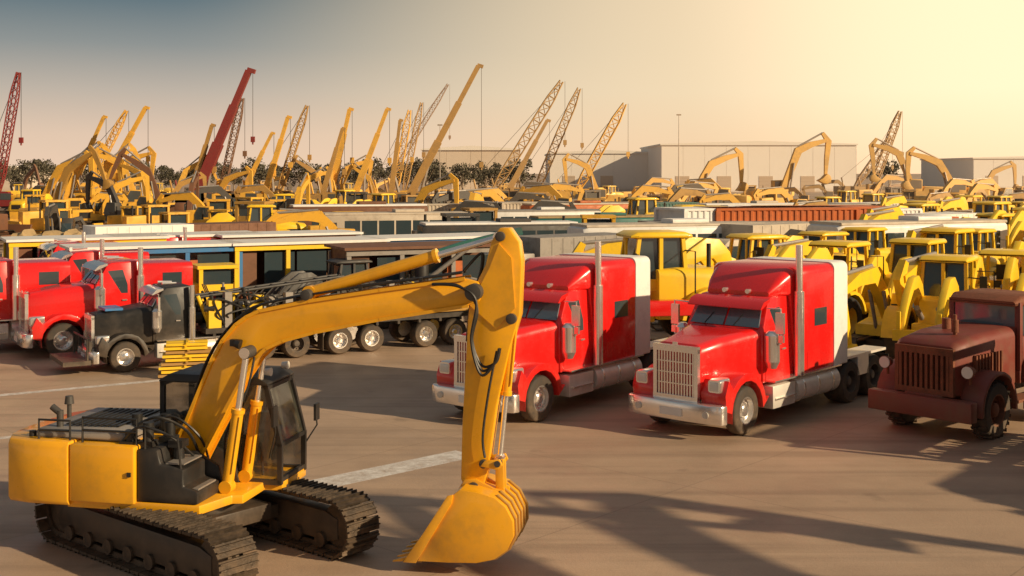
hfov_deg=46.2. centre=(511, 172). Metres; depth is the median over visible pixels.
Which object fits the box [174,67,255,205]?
telescopic boom crane
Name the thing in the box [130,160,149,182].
tree
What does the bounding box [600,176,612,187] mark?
roller door
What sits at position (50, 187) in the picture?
excavator
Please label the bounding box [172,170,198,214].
excavator
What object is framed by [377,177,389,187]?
excavator
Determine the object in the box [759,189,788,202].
bulldozer
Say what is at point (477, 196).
excavator
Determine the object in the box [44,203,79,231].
excavator
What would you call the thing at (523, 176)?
tree
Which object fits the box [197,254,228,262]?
window
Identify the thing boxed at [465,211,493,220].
cab window
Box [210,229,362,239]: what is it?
site cabin
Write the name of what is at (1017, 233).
wheel loader
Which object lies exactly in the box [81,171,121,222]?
excavator
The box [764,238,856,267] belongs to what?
excavator
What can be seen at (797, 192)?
excavator
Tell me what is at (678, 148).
light mast
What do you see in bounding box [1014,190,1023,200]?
bulldozer
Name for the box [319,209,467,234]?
bus
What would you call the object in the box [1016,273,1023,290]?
wheel loader
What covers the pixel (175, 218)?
cab window
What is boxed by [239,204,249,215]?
cab window
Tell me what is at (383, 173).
tree
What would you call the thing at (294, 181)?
tree
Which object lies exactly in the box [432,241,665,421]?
semi truck
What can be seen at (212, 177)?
tree
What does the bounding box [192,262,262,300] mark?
bulldozer
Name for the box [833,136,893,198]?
lattice boom crane
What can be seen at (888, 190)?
cab window
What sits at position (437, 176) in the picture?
tree
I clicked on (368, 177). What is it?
excavator
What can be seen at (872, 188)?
excavator
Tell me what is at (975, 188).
excavator
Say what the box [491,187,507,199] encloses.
excavator
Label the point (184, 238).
semi truck
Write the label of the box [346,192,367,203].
bulldozer
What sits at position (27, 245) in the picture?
site cabin
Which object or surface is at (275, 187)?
excavator
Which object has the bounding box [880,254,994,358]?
wheel loader
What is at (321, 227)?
excavator
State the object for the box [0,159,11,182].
tree
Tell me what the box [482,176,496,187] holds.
roller door
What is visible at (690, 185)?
excavator
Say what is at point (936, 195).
excavator
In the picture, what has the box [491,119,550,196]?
telescopic boom crane
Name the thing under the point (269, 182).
telescopic boom crane
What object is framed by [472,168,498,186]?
tree
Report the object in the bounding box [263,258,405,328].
truck
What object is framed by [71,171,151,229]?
excavator
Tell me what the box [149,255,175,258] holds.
window
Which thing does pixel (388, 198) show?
wheel loader
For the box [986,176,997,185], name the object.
roller door
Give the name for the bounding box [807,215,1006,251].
bus
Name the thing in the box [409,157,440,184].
tree
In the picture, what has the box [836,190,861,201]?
wheel loader
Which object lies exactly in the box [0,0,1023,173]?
sky
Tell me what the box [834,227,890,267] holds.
wheel loader
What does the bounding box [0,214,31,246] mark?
bulldozer
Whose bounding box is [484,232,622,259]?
box truck
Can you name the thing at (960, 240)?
wheel loader
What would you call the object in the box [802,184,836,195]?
excavator
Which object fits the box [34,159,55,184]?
tree
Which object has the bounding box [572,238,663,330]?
excavator
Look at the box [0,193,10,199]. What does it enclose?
cab window
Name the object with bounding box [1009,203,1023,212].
wheel loader
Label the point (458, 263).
door
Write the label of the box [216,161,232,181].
tree
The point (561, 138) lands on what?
lattice boom crane
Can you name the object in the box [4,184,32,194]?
wheel loader
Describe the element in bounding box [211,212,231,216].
cab window
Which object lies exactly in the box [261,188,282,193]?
excavator
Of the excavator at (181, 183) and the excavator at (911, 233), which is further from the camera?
the excavator at (181, 183)
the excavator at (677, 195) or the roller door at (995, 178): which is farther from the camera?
the roller door at (995, 178)
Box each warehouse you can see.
[1,166,57,190]
[420,146,520,192]
[544,150,647,189]
[640,141,857,191]
[920,156,1023,187]
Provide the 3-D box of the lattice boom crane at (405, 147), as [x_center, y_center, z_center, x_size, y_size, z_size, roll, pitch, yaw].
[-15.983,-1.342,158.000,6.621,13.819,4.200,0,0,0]
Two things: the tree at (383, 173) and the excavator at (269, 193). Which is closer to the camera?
the excavator at (269, 193)
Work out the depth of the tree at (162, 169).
315.60 m
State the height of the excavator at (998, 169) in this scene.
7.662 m
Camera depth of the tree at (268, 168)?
300.04 m
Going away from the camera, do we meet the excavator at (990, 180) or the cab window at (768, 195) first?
the cab window at (768, 195)
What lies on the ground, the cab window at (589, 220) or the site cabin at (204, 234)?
the site cabin at (204, 234)
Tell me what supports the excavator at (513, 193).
on the ground
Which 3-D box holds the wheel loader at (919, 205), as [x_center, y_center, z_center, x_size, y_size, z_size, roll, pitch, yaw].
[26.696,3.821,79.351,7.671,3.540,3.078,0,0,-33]
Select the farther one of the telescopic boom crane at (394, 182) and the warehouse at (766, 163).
the warehouse at (766, 163)
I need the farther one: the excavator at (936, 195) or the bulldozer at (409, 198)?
the bulldozer at (409, 198)
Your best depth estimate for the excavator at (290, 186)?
203.46 m
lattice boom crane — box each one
[0,72,23,215]
[84,110,127,188]
[220,98,246,193]
[257,105,311,193]
[366,84,450,191]
[374,110,413,192]
[378,102,425,192]
[469,80,566,196]
[510,87,583,200]
[549,103,629,198]
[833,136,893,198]
[850,111,903,192]
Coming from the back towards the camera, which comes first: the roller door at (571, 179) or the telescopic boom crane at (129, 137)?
the roller door at (571, 179)
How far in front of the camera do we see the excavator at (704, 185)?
160.95 m
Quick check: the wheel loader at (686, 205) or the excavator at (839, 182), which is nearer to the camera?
the wheel loader at (686, 205)
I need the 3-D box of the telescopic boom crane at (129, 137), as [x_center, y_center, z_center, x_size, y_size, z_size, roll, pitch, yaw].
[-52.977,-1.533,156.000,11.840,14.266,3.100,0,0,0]
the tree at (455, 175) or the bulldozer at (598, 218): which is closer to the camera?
the bulldozer at (598, 218)
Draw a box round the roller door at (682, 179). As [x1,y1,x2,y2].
[675,176,688,184]
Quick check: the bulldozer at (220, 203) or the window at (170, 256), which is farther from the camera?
the bulldozer at (220, 203)
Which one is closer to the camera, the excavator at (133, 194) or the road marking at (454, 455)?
the road marking at (454, 455)
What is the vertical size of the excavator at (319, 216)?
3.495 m
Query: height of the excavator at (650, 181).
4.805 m
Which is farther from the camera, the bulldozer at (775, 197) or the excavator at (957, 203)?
the bulldozer at (775, 197)
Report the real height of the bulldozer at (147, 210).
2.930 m
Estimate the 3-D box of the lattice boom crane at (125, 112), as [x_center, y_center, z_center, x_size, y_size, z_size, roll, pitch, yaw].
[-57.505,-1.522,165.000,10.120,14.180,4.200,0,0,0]
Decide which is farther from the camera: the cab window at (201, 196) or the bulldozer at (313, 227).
the cab window at (201, 196)
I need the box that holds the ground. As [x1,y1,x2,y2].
[0,174,1023,575]
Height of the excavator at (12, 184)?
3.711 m
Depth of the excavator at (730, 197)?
113.19 m
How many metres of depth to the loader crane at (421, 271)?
42.58 m
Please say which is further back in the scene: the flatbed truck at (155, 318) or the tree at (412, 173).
the tree at (412, 173)
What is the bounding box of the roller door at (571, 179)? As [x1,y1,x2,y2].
[563,176,574,186]
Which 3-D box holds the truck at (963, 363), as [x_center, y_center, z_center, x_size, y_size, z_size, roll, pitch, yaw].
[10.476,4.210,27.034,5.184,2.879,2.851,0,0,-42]
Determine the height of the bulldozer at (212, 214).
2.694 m
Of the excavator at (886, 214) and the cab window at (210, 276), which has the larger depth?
the excavator at (886, 214)
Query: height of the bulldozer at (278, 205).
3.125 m
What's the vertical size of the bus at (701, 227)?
3.340 m
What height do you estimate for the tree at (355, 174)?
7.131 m
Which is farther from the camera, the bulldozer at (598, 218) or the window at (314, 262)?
the bulldozer at (598, 218)
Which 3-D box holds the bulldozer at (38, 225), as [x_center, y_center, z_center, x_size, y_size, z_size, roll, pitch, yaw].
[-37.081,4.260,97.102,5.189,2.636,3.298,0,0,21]
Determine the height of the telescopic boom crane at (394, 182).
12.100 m
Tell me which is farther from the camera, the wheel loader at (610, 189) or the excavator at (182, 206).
the wheel loader at (610, 189)
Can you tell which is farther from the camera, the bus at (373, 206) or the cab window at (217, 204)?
the cab window at (217, 204)
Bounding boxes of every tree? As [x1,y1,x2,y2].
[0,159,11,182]
[0,169,11,178]
[5,165,28,182]
[8,169,28,187]
[16,159,51,188]
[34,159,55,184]
[81,163,99,181]
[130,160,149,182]
[154,165,173,182]
[158,168,178,185]
[165,171,187,186]
[189,169,218,182]
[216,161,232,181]
[230,167,243,190]
[232,168,247,185]
[241,157,267,191]
[261,164,280,180]
[276,166,293,181]
[283,170,297,189]
[286,159,322,183]
[296,161,318,183]
[326,165,353,182]
[341,164,355,187]
[347,162,367,183]
[350,166,379,189]
[362,157,383,182]
[377,168,404,181]
[384,160,405,188]
[402,164,422,184]
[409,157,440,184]
[427,160,447,193]
[430,171,452,190]
[449,163,483,189]
[450,170,467,189]
[468,160,488,188]
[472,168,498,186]
[481,162,507,186]
[504,159,535,186]
[866,169,879,183]
[880,159,900,183]
[883,166,897,183]
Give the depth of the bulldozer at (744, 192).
201.20 m
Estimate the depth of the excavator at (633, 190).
173.60 m
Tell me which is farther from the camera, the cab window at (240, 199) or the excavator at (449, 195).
the cab window at (240, 199)
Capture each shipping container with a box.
[422,203,460,210]
[452,201,528,205]
[499,201,570,208]
[628,202,698,206]
[654,206,801,220]
[704,206,859,220]
[748,205,884,215]
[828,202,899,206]
[828,203,879,205]
[900,208,922,213]
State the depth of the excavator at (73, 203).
150.20 m
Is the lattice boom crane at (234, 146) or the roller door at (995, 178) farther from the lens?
the roller door at (995, 178)
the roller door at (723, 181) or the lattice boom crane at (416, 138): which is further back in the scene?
the roller door at (723, 181)
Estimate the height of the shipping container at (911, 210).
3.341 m
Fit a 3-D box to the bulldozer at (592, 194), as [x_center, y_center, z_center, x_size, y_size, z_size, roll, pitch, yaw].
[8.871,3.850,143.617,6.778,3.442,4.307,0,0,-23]
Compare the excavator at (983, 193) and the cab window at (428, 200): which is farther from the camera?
the excavator at (983, 193)
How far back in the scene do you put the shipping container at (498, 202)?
106.09 m
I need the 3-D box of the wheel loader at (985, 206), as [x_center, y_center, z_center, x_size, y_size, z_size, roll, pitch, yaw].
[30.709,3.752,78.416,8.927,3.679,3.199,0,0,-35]
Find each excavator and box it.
[1,185,45,209]
[8,150,95,206]
[8,227,528,575]
[10,182,27,190]
[18,145,113,223]
[21,164,43,193]
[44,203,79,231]
[61,143,123,198]
[64,143,140,208]
[65,141,115,190]
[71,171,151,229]
[72,192,127,225]
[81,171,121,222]
[91,186,104,211]
[92,147,152,205]
[109,147,186,211]
[115,146,156,203]
[117,159,174,205]
[152,156,221,201]
[156,191,213,219]
[164,172,207,204]
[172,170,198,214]
[187,185,239,209]
[212,166,252,193]
[234,184,275,198]
[258,181,292,192]
[260,180,291,190]
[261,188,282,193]
[266,208,325,229]
[269,209,354,230]
[271,173,284,189]
[278,198,313,209]
[280,155,321,192]
[286,166,333,193]
[294,172,309,203]
[316,167,324,192]
[336,155,372,192]
[337,193,342,203]
[340,162,376,192]
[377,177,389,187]
[414,173,458,202]
[431,189,494,206]
[451,191,483,210]
[453,200,500,210]
[459,188,503,201]
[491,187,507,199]
[504,187,553,201]
[509,192,549,200]
[510,181,550,196]
[519,184,571,201]
[529,183,584,201]
[531,200,576,208]
[544,182,605,200]
[562,153,624,200]
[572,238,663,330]
[618,184,673,201]
[622,177,674,196]
[631,188,655,193]
[656,187,712,202]
[662,147,747,201]
[662,181,718,201]
[671,183,740,202]
[685,178,751,202]
[699,192,739,202]
[746,132,831,200]
[752,186,806,202]
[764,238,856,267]
[784,187,815,200]
[793,200,828,204]
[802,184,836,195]
[821,180,844,189]
[847,264,917,352]
[851,174,904,199]
[859,209,898,219]
[866,205,903,217]
[868,138,942,195]
[879,195,907,206]
[888,183,902,189]
[893,251,989,305]
[901,146,989,200]
[906,224,978,253]
[914,178,974,201]
[925,191,952,200]
[935,198,967,210]
[954,182,998,201]
[968,189,991,200]
[969,177,1013,200]
[972,161,1019,200]
[1000,192,1023,199]
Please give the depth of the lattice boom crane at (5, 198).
149.66 m
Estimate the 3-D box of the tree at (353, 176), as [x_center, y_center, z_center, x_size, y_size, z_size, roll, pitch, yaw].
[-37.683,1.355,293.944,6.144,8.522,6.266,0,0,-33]
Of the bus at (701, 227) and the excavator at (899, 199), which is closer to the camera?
the bus at (701, 227)
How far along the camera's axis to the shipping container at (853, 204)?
99.69 m
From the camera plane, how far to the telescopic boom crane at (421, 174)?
149.62 m
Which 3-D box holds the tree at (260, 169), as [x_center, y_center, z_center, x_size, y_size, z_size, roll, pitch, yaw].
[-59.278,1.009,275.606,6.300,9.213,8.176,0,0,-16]
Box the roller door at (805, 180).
[801,176,814,191]
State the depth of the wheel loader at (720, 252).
44.56 m
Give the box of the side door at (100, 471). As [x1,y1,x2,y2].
[70,421,182,504]
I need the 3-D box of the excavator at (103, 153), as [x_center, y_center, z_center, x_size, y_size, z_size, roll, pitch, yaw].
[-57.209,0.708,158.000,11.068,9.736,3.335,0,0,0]
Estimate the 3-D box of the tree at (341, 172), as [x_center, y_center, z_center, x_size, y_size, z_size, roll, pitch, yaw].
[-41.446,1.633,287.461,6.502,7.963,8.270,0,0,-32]
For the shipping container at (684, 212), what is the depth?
65.96 m
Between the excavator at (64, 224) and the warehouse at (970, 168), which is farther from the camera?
the warehouse at (970, 168)
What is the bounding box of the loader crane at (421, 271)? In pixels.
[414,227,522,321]
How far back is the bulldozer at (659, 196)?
145.84 m
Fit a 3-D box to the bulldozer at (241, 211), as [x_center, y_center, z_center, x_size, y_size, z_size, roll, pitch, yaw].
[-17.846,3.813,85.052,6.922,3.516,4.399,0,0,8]
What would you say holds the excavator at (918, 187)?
on the ground
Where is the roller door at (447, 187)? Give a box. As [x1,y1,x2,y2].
[437,179,451,190]
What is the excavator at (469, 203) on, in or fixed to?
on the ground
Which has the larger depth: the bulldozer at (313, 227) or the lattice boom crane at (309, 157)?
the lattice boom crane at (309, 157)
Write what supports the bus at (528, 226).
on the ground
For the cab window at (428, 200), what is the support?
in the bulldozer at (427, 199)
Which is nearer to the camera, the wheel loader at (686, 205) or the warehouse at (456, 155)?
the wheel loader at (686, 205)
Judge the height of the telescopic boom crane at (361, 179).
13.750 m
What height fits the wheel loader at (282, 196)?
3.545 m
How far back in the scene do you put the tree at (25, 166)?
267.21 m
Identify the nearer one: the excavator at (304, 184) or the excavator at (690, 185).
the excavator at (304, 184)
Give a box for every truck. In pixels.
[0,247,69,339]
[11,247,265,352]
[37,232,114,257]
[50,239,148,281]
[50,274,468,371]
[83,223,193,234]
[156,227,220,240]
[186,221,275,231]
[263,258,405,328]
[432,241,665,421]
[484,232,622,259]
[629,245,888,434]
[710,221,809,258]
[868,288,1023,438]
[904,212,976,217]
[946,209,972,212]
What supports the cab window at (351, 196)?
in the bulldozer at (352, 197)
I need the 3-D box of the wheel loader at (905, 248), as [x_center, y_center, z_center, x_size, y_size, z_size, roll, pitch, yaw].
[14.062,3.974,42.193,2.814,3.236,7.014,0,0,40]
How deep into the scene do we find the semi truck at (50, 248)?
47.31 m
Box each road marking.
[0,379,159,395]
[309,450,461,486]
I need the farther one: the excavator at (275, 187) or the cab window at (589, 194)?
the excavator at (275, 187)
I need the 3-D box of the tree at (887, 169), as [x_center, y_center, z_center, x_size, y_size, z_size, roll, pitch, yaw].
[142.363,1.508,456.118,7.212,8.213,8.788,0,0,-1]
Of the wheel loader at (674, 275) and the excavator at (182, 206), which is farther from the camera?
the excavator at (182, 206)
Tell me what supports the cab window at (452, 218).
in the bulldozer at (458, 217)
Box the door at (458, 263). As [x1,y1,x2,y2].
[447,261,461,277]
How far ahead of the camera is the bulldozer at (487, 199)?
142.61 m
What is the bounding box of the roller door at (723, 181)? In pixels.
[717,176,730,191]
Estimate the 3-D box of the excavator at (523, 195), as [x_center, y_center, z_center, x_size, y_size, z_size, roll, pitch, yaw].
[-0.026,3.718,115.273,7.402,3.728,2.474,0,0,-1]
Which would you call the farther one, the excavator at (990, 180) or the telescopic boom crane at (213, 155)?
the excavator at (990, 180)
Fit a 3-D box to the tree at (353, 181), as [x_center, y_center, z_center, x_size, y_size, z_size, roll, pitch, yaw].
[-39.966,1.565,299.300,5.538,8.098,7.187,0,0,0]
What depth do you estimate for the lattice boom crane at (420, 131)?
259.51 m
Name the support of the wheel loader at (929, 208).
on the ground
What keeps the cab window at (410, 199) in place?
in the bulldozer at (409, 198)
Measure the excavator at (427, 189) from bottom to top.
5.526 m
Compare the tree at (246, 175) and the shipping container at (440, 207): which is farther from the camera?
the tree at (246, 175)
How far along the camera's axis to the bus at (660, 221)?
65.75 m
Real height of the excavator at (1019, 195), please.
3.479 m
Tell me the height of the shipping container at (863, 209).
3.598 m
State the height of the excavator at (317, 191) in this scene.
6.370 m
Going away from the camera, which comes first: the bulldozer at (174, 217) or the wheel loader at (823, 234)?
the wheel loader at (823, 234)
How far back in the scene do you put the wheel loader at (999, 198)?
112.15 m
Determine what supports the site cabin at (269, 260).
on the ground
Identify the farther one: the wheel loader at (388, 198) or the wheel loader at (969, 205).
the wheel loader at (388, 198)
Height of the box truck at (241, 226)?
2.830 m
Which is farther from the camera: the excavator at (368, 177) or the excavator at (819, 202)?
the excavator at (368, 177)
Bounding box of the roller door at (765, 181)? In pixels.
[759,176,772,187]
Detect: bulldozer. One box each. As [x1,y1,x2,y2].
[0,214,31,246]
[8,199,85,228]
[10,195,45,220]
[30,208,80,233]
[92,206,141,224]
[122,204,169,223]
[124,184,152,196]
[150,212,189,223]
[186,199,230,222]
[192,209,234,222]
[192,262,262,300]
[213,193,229,198]
[230,197,263,211]
[234,201,297,221]
[256,199,287,213]
[308,211,362,229]
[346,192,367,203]
[401,195,423,202]
[412,213,479,233]
[416,196,444,202]
[427,189,446,195]
[449,207,497,220]
[483,196,500,201]
[562,214,615,222]
[572,190,600,201]
[583,198,615,200]
[639,194,661,200]
[692,197,718,202]
[741,185,763,194]
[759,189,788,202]
[883,193,909,198]
[885,187,903,194]
[893,190,915,198]
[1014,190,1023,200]
[1015,186,1023,191]
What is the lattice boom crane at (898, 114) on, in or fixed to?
on the ground
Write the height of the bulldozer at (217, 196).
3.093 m
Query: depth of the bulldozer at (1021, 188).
202.44 m
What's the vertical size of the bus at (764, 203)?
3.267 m
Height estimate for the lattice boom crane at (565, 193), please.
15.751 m
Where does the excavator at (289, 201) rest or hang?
on the ground
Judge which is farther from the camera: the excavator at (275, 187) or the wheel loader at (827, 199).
the excavator at (275, 187)
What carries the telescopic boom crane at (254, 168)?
on the ground
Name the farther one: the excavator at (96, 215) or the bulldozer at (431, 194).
the bulldozer at (431, 194)
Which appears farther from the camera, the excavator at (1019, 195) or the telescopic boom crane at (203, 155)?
the telescopic boom crane at (203, 155)
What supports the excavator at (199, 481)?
on the ground
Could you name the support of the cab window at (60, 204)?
in the bulldozer at (24, 217)
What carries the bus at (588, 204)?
on the ground
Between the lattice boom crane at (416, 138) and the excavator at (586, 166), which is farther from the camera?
the excavator at (586, 166)
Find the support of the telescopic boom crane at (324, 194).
on the ground
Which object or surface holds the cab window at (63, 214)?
in the bulldozer at (38, 225)
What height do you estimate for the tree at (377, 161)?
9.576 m
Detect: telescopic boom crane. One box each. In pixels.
[74,106,149,205]
[74,115,107,192]
[164,123,216,205]
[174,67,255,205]
[212,131,275,201]
[232,115,292,200]
[292,127,346,203]
[304,107,353,193]
[332,107,391,193]
[367,119,408,201]
[388,63,483,201]
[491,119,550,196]
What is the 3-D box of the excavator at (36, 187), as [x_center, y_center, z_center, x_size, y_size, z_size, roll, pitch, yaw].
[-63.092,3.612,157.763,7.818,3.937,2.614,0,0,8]
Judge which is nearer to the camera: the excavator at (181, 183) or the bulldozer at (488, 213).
the bulldozer at (488, 213)
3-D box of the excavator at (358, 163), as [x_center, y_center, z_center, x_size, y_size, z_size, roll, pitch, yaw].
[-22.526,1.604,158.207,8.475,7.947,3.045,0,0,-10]
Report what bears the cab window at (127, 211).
in the bulldozer at (116, 218)
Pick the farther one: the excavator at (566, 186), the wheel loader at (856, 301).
the excavator at (566, 186)
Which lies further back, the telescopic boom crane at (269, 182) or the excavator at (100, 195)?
the telescopic boom crane at (269, 182)
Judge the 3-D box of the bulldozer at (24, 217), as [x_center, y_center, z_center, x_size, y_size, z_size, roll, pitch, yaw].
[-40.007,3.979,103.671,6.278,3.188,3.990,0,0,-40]
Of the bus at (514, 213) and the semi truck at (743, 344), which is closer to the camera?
the semi truck at (743, 344)
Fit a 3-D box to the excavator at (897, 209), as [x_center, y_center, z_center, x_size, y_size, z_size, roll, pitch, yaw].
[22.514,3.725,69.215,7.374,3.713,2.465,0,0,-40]
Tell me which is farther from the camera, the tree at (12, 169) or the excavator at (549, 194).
the tree at (12, 169)
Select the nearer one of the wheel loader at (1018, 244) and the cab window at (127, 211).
the wheel loader at (1018, 244)
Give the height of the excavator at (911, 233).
3.495 m
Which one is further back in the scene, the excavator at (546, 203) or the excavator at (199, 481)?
the excavator at (546, 203)
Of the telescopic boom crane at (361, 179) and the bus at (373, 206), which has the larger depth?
the telescopic boom crane at (361, 179)
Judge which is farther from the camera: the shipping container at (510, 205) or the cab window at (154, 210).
the shipping container at (510, 205)
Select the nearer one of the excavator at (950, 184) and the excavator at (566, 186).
the excavator at (566, 186)
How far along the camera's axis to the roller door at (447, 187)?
319.91 m
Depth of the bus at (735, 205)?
87.18 m
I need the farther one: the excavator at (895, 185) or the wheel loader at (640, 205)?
the excavator at (895, 185)
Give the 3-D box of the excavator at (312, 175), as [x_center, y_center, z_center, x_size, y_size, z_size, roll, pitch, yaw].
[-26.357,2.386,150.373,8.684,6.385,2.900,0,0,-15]
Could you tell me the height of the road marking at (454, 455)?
0.001 m
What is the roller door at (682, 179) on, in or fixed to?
in the warehouse at (766, 163)
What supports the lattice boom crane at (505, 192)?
on the ground
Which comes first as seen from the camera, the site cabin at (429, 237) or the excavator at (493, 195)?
the site cabin at (429, 237)
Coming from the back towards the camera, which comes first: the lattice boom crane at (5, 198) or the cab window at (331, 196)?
the lattice boom crane at (5, 198)
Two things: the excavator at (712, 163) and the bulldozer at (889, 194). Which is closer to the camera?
the bulldozer at (889, 194)
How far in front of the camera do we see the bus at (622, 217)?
75.65 m
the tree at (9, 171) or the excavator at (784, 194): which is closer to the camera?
the excavator at (784, 194)
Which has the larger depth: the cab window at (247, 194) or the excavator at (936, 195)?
the cab window at (247, 194)
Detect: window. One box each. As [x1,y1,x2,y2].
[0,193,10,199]
[27,197,40,202]
[42,202,64,208]
[49,211,67,217]
[124,208,141,214]
[144,207,166,215]
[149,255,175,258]
[162,214,185,222]
[195,193,204,199]
[196,269,232,284]
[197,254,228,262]
[206,193,211,198]
[210,201,226,208]
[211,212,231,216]
[238,199,259,204]
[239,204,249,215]
[246,193,256,196]
[264,252,294,290]
[273,202,287,209]
[297,251,325,289]
[328,194,334,198]
[349,194,362,201]
[377,257,408,279]
[403,197,415,201]
[411,258,441,279]
[426,198,442,202]
[445,217,474,221]
[462,254,487,277]
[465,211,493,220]
[582,192,597,197]
[587,218,611,222]
[767,194,782,197]
[887,188,898,192]
[903,191,913,196]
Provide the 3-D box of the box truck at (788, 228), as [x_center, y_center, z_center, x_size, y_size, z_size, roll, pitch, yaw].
[12.063,4.043,58.141,7.625,3.114,2.340,0,0,-35]
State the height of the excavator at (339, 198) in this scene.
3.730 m
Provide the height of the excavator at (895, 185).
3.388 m
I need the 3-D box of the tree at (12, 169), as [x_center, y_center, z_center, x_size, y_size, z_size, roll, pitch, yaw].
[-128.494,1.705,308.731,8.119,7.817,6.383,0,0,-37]
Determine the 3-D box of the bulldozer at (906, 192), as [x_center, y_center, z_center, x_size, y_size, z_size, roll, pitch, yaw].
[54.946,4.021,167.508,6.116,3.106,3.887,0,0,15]
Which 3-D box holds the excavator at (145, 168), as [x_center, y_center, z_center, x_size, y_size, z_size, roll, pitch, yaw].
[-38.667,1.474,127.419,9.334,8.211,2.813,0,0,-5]
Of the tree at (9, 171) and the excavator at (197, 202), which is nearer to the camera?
the excavator at (197, 202)
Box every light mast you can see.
[437,124,442,190]
[676,114,680,183]
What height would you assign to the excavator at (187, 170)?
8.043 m
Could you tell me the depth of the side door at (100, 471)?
17.03 m
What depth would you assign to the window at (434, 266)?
44.39 m
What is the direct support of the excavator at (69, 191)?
on the ground
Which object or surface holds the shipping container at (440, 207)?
on the ground
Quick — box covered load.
[2,229,81,256]
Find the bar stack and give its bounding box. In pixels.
[158,339,212,377]
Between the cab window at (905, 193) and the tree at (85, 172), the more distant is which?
the tree at (85, 172)
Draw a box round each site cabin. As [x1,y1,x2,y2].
[0,233,168,258]
[59,239,242,286]
[107,230,252,237]
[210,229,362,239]
[218,236,389,293]
[324,240,490,320]
[357,232,493,252]
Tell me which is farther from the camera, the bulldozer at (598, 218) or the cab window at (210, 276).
the bulldozer at (598, 218)
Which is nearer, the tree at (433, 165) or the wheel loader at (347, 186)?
the wheel loader at (347, 186)
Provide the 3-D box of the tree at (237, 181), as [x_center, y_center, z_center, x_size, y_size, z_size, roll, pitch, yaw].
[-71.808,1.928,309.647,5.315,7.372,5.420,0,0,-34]
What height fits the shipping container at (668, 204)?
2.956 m
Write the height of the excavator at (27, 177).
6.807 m
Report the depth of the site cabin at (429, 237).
50.46 m
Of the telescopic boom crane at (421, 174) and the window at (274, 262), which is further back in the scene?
the telescopic boom crane at (421, 174)
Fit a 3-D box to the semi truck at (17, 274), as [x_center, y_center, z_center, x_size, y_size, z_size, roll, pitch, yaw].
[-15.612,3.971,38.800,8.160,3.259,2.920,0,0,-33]
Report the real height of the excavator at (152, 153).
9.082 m
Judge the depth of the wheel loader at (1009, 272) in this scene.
37.92 m
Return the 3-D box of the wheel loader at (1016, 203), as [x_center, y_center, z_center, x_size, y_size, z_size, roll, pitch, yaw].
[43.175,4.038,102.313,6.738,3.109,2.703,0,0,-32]
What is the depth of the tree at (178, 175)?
307.06 m
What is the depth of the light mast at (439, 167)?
239.98 m
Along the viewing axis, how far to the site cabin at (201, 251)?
45.24 m
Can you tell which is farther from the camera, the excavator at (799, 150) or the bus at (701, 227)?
the excavator at (799, 150)
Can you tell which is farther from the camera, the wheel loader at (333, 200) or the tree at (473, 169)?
the tree at (473, 169)
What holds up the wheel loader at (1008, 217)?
on the ground
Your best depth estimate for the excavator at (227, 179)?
149.16 m
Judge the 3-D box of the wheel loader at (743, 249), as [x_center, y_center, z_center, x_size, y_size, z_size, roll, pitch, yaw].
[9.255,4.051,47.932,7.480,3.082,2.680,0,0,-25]
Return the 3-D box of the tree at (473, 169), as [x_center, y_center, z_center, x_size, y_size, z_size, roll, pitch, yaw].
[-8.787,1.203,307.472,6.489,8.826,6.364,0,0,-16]
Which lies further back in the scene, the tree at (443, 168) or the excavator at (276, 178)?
the tree at (443, 168)
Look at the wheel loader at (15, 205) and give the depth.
141.98 m
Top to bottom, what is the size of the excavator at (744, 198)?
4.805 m
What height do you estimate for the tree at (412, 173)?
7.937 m
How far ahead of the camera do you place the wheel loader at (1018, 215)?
62.03 m
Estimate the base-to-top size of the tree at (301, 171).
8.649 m
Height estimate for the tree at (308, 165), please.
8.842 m
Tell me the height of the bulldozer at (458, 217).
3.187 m
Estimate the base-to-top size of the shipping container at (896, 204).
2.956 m
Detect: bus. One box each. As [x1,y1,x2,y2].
[288,201,427,226]
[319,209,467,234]
[417,218,577,234]
[498,207,600,217]
[521,200,628,213]
[529,212,653,222]
[567,218,763,237]
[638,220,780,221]
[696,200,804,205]
[721,205,750,205]
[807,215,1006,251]
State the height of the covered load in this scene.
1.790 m
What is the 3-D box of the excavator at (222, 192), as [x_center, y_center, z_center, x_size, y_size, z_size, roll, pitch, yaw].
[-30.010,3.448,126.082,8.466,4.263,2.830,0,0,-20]
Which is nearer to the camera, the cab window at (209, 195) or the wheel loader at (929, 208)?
the wheel loader at (929, 208)
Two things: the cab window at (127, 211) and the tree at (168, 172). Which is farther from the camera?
the tree at (168, 172)
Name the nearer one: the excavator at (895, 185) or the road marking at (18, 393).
the road marking at (18, 393)
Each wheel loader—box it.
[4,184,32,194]
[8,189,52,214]
[151,183,173,195]
[205,204,307,230]
[266,194,320,203]
[320,190,354,203]
[336,183,361,191]
[352,193,398,203]
[599,197,665,214]
[602,186,624,195]
[616,229,713,335]
[646,204,704,213]
[685,233,786,266]
[731,235,789,260]
[776,240,891,338]
[786,230,864,265]
[815,196,844,202]
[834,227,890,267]
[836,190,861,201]
[853,237,960,319]
[859,193,884,201]
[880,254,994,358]
[883,203,942,212]
[907,200,935,211]
[919,227,999,275]
[943,195,982,209]
[969,248,1023,289]
[972,201,1012,212]
[973,228,1007,263]
[975,212,1015,223]
[987,196,1013,204]
[989,207,1023,240]
[1002,237,1023,283]
[1003,221,1023,248]
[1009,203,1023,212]
[1010,201,1023,206]
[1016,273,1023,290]

